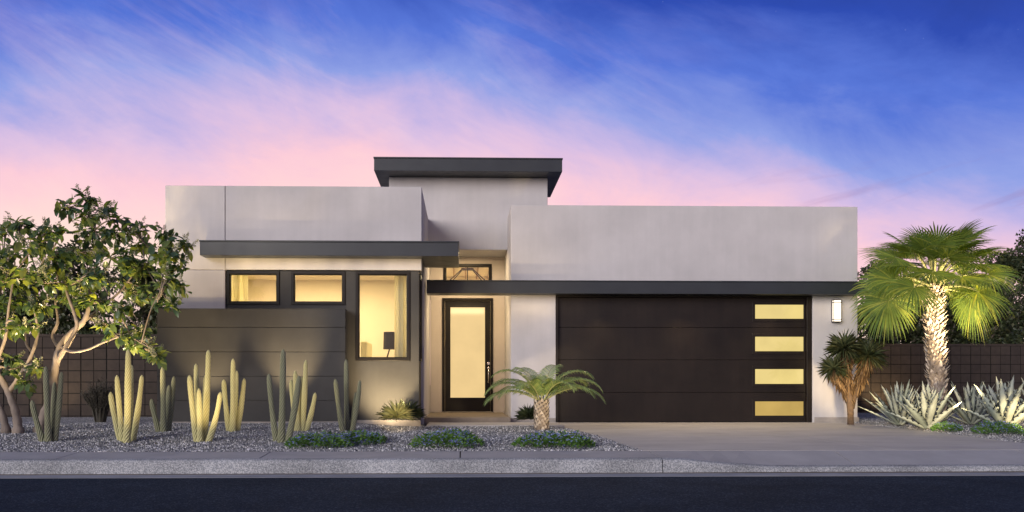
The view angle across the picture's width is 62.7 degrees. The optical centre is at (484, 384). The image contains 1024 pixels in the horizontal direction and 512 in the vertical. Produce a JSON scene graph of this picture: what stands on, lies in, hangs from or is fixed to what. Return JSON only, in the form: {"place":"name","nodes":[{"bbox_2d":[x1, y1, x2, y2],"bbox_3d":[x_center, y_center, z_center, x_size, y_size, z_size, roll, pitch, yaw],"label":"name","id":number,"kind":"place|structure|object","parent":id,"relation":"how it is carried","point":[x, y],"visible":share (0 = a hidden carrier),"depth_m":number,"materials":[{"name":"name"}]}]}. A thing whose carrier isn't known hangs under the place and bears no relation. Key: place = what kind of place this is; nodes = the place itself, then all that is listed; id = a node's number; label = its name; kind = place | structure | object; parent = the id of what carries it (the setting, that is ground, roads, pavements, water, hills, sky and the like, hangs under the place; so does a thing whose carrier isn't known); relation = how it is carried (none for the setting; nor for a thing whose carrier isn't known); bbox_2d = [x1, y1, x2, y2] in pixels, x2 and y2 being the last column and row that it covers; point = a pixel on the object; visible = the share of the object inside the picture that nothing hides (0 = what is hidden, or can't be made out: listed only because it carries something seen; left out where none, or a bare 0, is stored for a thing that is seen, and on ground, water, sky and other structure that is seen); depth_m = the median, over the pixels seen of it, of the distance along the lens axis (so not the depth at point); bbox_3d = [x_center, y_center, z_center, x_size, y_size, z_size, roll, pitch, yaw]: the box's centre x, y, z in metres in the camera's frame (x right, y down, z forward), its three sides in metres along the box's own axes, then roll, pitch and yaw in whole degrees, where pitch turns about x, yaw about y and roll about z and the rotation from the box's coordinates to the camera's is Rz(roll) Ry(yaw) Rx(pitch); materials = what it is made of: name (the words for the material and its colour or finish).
{"place":"outdoors","nodes":[
{"label":"outdoors","id":0,"kind":"place"},
{"bbox_2d":[426,422,564,427],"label":"walkway","id":1,"kind":"structure","parent":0,"point":[477,424],"depth_m":14.59,"materials":[{"name":"concrete"}]},
{"bbox_2d":[0,476,1023,511],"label":"road","id":2,"kind":"structure","parent":0,"point":[736,494],"depth_m":7.67,"materials":[{"name":"black asphalt"}]},
{"bbox_2d":[0,450,1023,464],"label":"sidewalk","id":3,"kind":"structure","parent":0,"point":[859,457],"depth_m":9.84,"materials":[{"name":"concrete"}]},
{"bbox_2d":[0,413,1023,451],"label":"gravel bed","id":4,"kind":"object","parent":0,"point":[68,420],"visible":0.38,"depth_m":12.26,"materials":[{"name":"grey gravel"}]},
{"bbox_2d":[0,211,78,433],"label":"garden tree","id":5,"kind":"object","parent":4,"relation":"on","point":[14,278],"visible":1,"depth_m":12.02,"materials":[{"name":"green plant"}]},
{"bbox_2d":[30,366,63,441],"bbox_3d":[-5.854,0.292,11.235,0.394,1.070,0.203,0,0,-32],"label":"columnar cactus","id":6,"kind":"object","parent":4,"relation":"on","point":[52,418],"visible":0.94,"depth_m":11.20,"materials":[{"name":"green plant"}]},
{"bbox_2d":[0,334,157,416],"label":"block wall","id":7,"kind":"structure","parent":4,"relation":"on","point":[80,370],"depth_m":16.80,"materials":[{"name":"brown concrete"}]},
{"bbox_2d":[80,375,115,421],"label":"grey shrub","id":8,"kind":"object","parent":4,"relation":"on","point":[97,401],"visible":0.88,"depth_m":14.48,"materials":[{"name":"grey plant"}]},
{"bbox_2d":[24,183,198,432],"bbox_3d":[-5.397,-1.067,12.529,3.033,3.669,1.852,0,0,35],"label":"garden tree","id":9,"kind":"object","parent":4,"relation":"on","point":[92,280],"visible":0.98,"depth_m":12.27,"materials":[{"name":"green plant"}]},
{"bbox_2d":[108,349,143,442],"bbox_3d":[-4.786,0.181,11.252,0.596,1.284,0.329,0,0,39],"label":"columnar cactus","id":10,"kind":"object","parent":4,"relation":"on","point":[126,430],"visible":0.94,"depth_m":11.14,"materials":[{"name":"green plant"}]},
{"bbox_2d":[150,367,175,431],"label":"columnar cactus","id":11,"kind":"object","parent":4,"relation":"on","point":[167,407],"visible":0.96,"depth_m":12.35,"materials":[{"name":"green plant"}]},
{"bbox_2d":[187,350,221,441],"bbox_3d":[-3.708,0.180,11.040,0.324,1.273,0.628,0,0,-37],"label":"columnar cactus","id":12,"kind":"object","parent":4,"relation":"on","point":[199,411],"visible":0.95,"depth_m":11.03,"materials":[{"name":"plant"}]},
{"bbox_2d":[222,359,245,431],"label":"columnar cactus","id":13,"kind":"object","parent":4,"relation":"on","point":[233,419],"visible":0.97,"depth_m":12.34,"materials":[{"name":"green plant"}]},
{"bbox_2d":[267,349,300,442],"bbox_3d":[-2.688,0.187,11.121,0.534,1.300,0.208,0,0,26],"label":"columnar cactus","id":14,"kind":"object","parent":4,"relation":"on","point":[278,434],"visible":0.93,"depth_m":11.07,"materials":[{"name":"green plant"}]},
{"bbox_2d":[289,360,316,431],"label":"columnar cactus","id":15,"kind":"object","parent":4,"relation":"on","point":[302,423],"visible":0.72,"depth_m":12.60,"materials":[{"name":"green plant"}]},
{"bbox_2d":[284,430,353,448],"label":"flowering groundcover","id":16,"kind":"object","parent":4,"relation":"on","point":[321,438],"visible":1,"depth_m":10.46,"materials":[{"name":"green plant"}]},
{"bbox_2d":[334,359,360,431],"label":"columnar cactus","id":17,"kind":"object","parent":4,"relation":"on","point":[346,423],"visible":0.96,"depth_m":12.50,"materials":[{"name":"green plant"}]},
{"bbox_2d":[334,429,387,444],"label":"flowering groundcover","id":18,"kind":"object","parent":4,"relation":"on","point":[359,436],"visible":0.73,"depth_m":10.97,"materials":[{"name":"green plant"}]},
{"bbox_2d":[374,398,417,420],"bbox_3d":[-1.375,0.394,13.207,0.666,0.372,0.662,0,0,-28],"label":"spiky rosette","id":19,"kind":"object","parent":4,"relation":"on","point":[396,411],"visible":1,"depth_m":13.12,"materials":[{"name":"green plant"}]},
{"bbox_2d":[397,399,427,418],"bbox_3d":[-1.268,0.396,14.062,0.653,0.361,0.669,0,0,-1],"label":"spiky rosette","id":20,"kind":"object","parent":4,"relation":"on","point":[420,412],"visible":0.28,"depth_m":14.00,"materials":[{"name":"green plant"}]},
{"bbox_2d":[407,427,484,448],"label":"flowering groundcover","id":21,"kind":"object","parent":4,"relation":"on","point":[454,435],"visible":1,"depth_m":10.49,"materials":[{"name":"green plant"}]},
{"bbox_2d":[513,404,534,420],"bbox_3d":[0.726,0.449,13.732,0.538,0.297,0.554,0,0,-1],"label":"spiky rosette","id":22,"kind":"object","parent":4,"relation":"on","point":[525,413],"visible":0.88,"depth_m":13.65,"materials":[{"name":"green plant"}]},
{"bbox_2d":[483,364,605,429],"bbox_3d":[0.926,0.220,13.338,1.934,1.108,1.364,0,0,-1],"label":"date palm","id":23,"kind":"object","parent":4,"relation":"on","point":[541,385],"visible":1,"depth_m":13.15,"materials":[{"name":"green plant"}]},
{"bbox_2d":[510,429,594,449],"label":"flowering groundcover","id":24,"kind":"object","parent":4,"relation":"on","point":[550,439],"visible":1,"depth_m":10.52,"materials":[{"name":"green plant"}]},
{"bbox_2d":[816,329,889,424],"bbox_3d":[6.640,-0.153,15.081,1.338,1.753,0.782,0,0,-10],"label":"yucca","id":25,"kind":"object","parent":4,"relation":"on","point":[865,356],"visible":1,"depth_m":15.02,"materials":[{"name":"green plant"}]},
{"bbox_2d":[858,379,920,424],"bbox_3d":[7.272,0.311,14.687,1.271,0.815,1.235,0,0,-1],"label":"agave","id":26,"kind":"object","parent":4,"relation":"on","point":[895,406],"visible":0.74,"depth_m":14.58,"materials":[{"name":"green plant"}]},
{"bbox_2d":[882,381,960,428],"bbox_3d":[7.176,0.339,13.806,1.156,0.798,1.097,0,0,21],"label":"agave","id":27,"kind":"object","parent":4,"relation":"on","point":[925,413],"visible":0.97,"depth_m":13.55,"materials":[{"name":"green plant"}]},
{"bbox_2d":[849,219,1023,422],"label":"fan palm","id":28,"kind":"object","parent":4,"relation":"on","point":[891,295],"visible":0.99,"depth_m":14.51,"materials":[{"name":"green plant"}]},
{"bbox_2d":[857,344,1023,412],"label":"block wall","id":29,"kind":"structure","parent":4,"relation":"on","point":[978,364],"depth_m":20.91,"materials":[{"name":"brown concrete"}]},
{"bbox_2d":[930,421,963,431],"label":"flowering groundcover","id":30,"kind":"object","parent":4,"relation":"on","point":[947,425],"visible":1,"depth_m":13.17,"materials":[{"name":"green plant"}]},
{"bbox_2d":[944,381,995,424],"bbox_3d":[8.353,0.315,14.553,1.260,0.769,1.123,0,0,37],"label":"agave","id":31,"kind":"object","parent":4,"relation":"on","point":[972,402],"visible":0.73,"depth_m":14.39,"materials":[{"name":"green plant"}]},
{"bbox_2d":[962,376,1023,425],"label":"agave","id":32,"kind":"object","parent":4,"relation":"on","point":[1002,403],"visible":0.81,"depth_m":12.87,"materials":[{"name":"green plant"}]},
{"bbox_2d":[970,419,1023,435],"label":"flowering groundcover","id":33,"kind":"object","parent":4,"relation":"on","point":[994,426],"visible":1,"depth_m":12.23,"materials":[{"name":"green plant"}]},
{"bbox_2d":[1009,379,1023,406],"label":"agave","id":34,"kind":"object","parent":4,"relation":"on","point":[1021,400],"visible":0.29,"depth_m":14.56,"materials":[{"name":"green plant"}]},
{"bbox_2d":[0,451,1023,474],"bbox_3d":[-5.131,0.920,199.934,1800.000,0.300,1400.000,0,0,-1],"label":"ground","id":35,"kind":"structure","parent":0,"point":[542,473],"depth_m":9.38,"materials":[{"name":"concrete"}]},
{"bbox_2d":[0,267,63,333],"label":"background tree","id":36,"kind":"object","parent":35,"relation":"on","point":[7,290],"visible":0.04,"depth_m":21.41,"materials":[{"name":"green plant"}]},
{"bbox_2d":[21,237,123,333],"bbox_3d":[-9.858,-1.456,20.813,2.758,4.499,2.393,0,0,-1],"label":"background tree","id":37,"kind":"object","parent":35,"relation":"on","point":[66,322],"visible":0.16,"depth_m":20.47,"materials":[{"name":"green plant"}]},
{"bbox_2d":[93,255,164,333],"bbox_3d":[-7.974,-1.137,19.845,2.182,3.868,1.908,0,0,-1],"label":"background tree","id":38,"kind":"object","parent":35,"relation":"on","point":[141,314],"visible":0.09,"depth_m":19.52,"materials":[{"name":"green plant"}]},
{"bbox_2d":[157,157,866,425],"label":"house","id":39,"kind":"structure","parent":35,"relation":"on","point":[681,313],"depth_m":16.11,"materials":[{"name":"paint"}]},
{"bbox_2d":[231,275,247,300],"bbox_3d":[-4.365,-0.760,14.875,0.389,2.860,0.082,0,0,-1],"label":"curtain","id":40,"kind":"object","parent":39,"relation":"hanging from","point":[239,287],"depth_m":14.86,"materials":[{"name":"fabric"}]},
{"bbox_2d":[227,271,279,304],"bbox_3d":[-3.980,-1.662,14.487,0.902,0.577,0.122,0,0,-1],"label":"window","id":41,"kind":"structure","parent":39,"relation":"in","point":[229,273],"depth_m":14.43,"materials":[{"name":"brown metal"}]},
{"bbox_2d":[291,271,344,304],"bbox_3d":[-2.866,-1.662,14.515,0.928,0.577,0.122,0,0,-1],"label":"window","id":42,"kind":"structure","parent":39,"relation":"in","point":[293,273],"depth_m":14.46,"materials":[{"name":"brown metal"}]},
{"bbox_2d":[361,341,371,356],"bbox_3d":[-2.253,-0.060,16.047,0.104,1.480,1.020,0,0,-1],"label":"headboard","id":43,"kind":"object","parent":39,"relation":"in","point":[366,349],"visible":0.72,"depth_m":15.59,"materials":[{"name":"fabric"}]},
{"bbox_2d":[356,271,409,360],"bbox_3d":[-1.753,-1.181,14.544,0.936,1.538,0.122,0,0,-1],"label":"window","id":44,"kind":"structure","parent":39,"relation":"in","point":[358,273],"depth_m":14.49,"materials":[{"name":"brown metal"}]},
{"bbox_2d":[383,332,393,356],"bbox_3d":[-1.730,-0.140,15.311,0.280,1.635,0.280,0,0,-1],"label":"floor lamp","id":45,"kind":"object","parent":39,"relation":"in","point":[388,341],"visible":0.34,"depth_m":15.21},
{"bbox_2d":[394,276,406,356],"bbox_3d":[-1.431,-0.760,14.954,0.372,2.860,0.075,0,0,-1],"label":"curtain","id":46,"kind":"object","parent":39,"relation":"hanging from","point":[400,316],"visible":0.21,"depth_m":14.96,"materials":[{"name":"fabric"}]},
{"bbox_2d":[420,274,421,361],"bbox_3d":[-1.209,-1.181,14.981,0.172,1.538,0.441,0,0,-1],"label":"window","id":47,"kind":"structure","parent":39,"relation":"in","point":[420,274],"depth_m":14.88,"materials":[{"name":"brown metal"}]},
{"bbox_2d":[450,268,484,279],"bbox_3d":[-0.388,-2.450,19.196,1.058,0.480,0.722,0,0,-1],"label":"pendant lamp","id":48,"kind":"object","parent":39,"relation":"hanging from","point":[464,269],"visible":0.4,"depth_m":19.13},
{"bbox_2d":[443,264,491,279],"bbox_3d":[-0.367,-2.350,18.336,1.057,0.555,0.122,0,0,-1],"label":"window","id":49,"kind":"structure","parent":39,"relation":"in","point":[489,266],"depth_m":18.29,"materials":[{"name":"brown metal"}]},
{"bbox_2d":[445,301,489,411],"bbox_3d":[-0.364,-0.616,18.290,0.988,2.411,0.134,0,0,-1],"label":"door","id":50,"kind":"structure","parent":39,"relation":"in","point":[467,323],"depth_m":18.32,"materials":[{"name":"beige glass"}]},
{"bbox_2d":[558,298,804,421],"bbox_3d":[3.815,-0.475,16.232,4.805,2.398,0.082,0,0,-1],"label":"garage door","id":51,"kind":"structure","parent":39,"relation":"in","point":[651,359],"depth_m":16.21,"materials":[{"name":"brown paint"}]},
{"bbox_2d":[831,300,841,321],"bbox_3d":[6.766,-1.412,16.121,0.165,0.433,0.106,0,0,-1],"label":"wall lamp","id":52,"kind":"object","parent":39,"relation":"attached to","point":[836,310],"visible":1,"depth_m":16.08,"materials":[{"name":"white glass"}]},
{"bbox_2d":[0,457,1023,473],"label":"kerb","id":53,"kind":"structure","parent":35,"relation":"on","point":[327,465],"depth_m":9.37,"materials":[{"name":"grey concrete"}]},
{"bbox_2d":[0,472,1023,478],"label":"gutter","id":54,"kind":"object","parent":35,"relation":"on","point":[521,475],"visible":0.5,"depth_m":9.22,"materials":[{"name":"concrete"}]},
{"bbox_2d":[857,259,912,343],"bbox_3d":[11.305,-1.407,24.281,2.112,4.403,2.150,0,0,38],"label":"background tree","id":55,"kind":"object","parent":35,"relation":"on","point":[862,271],"visible":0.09,"depth_m":24.09,"materials":[{"name":"green plant"}]},
{"bbox_2d":[871,303,926,343],"bbox_3d":[11.388,-0.908,22.900,1.822,3.514,1.896,0,0,35],"label":"background tree","id":56,"kind":"object","parent":35,"relation":"on","point":[908,333],"visible":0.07,"depth_m":22.68,"materials":[{"name":"green plant"}]},
{"bbox_2d":[899,279,956,343],"bbox_3d":[13.556,-1.375,26.327,2.610,4.351,2.081,0,0,-1],"label":"background tree","id":57,"kind":"object","parent":35,"relation":"on","point":[917,322],"visible":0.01,"depth_m":26.00,"materials":[{"name":"green plant"}]},
{"bbox_2d":[908,292,984,343],"bbox_3d":[12.552,-0.847,22.804,2.071,3.605,1.856,0,0,-32],"label":"background tree","id":58,"kind":"object","parent":35,"relation":"on","point":[951,333],"visible":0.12,"depth_m":22.47,"materials":[{"name":"green plant"}]},
{"bbox_2d":[952,279,1023,343],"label":"background tree","id":59,"kind":"object","parent":35,"relation":"on","point":[1001,337],"visible":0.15,"depth_m":22.26,"materials":[{"name":"green plant"}]},
{"bbox_2d":[971,245,1023,343],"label":"background tree","id":60,"kind":"object","parent":35,"relation":"on","point":[1012,259],"visible":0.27,"depth_m":23.61,"materials":[{"name":"green plant"}]},
{"bbox_2d":[998,229,1023,324],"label":"background tree","id":61,"kind":"object","parent":35,"relation":"on","point":[1021,241],"visible":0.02,"depth_m":25.67,"materials":[{"name":"green plant"}]},
{"bbox_2d":[0,0,1023,337],"label":"sky","id":62,"kind":"structure","parent":0,"point":[903,113],"materials":[{"name":"blue"}]},
{"bbox_2d":[558,422,1023,450],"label":"driveway","id":63,"kind":"structure","parent":0,"point":[708,436],"depth_m":12.16,"materials":[{"name":"concrete"}]}
]}

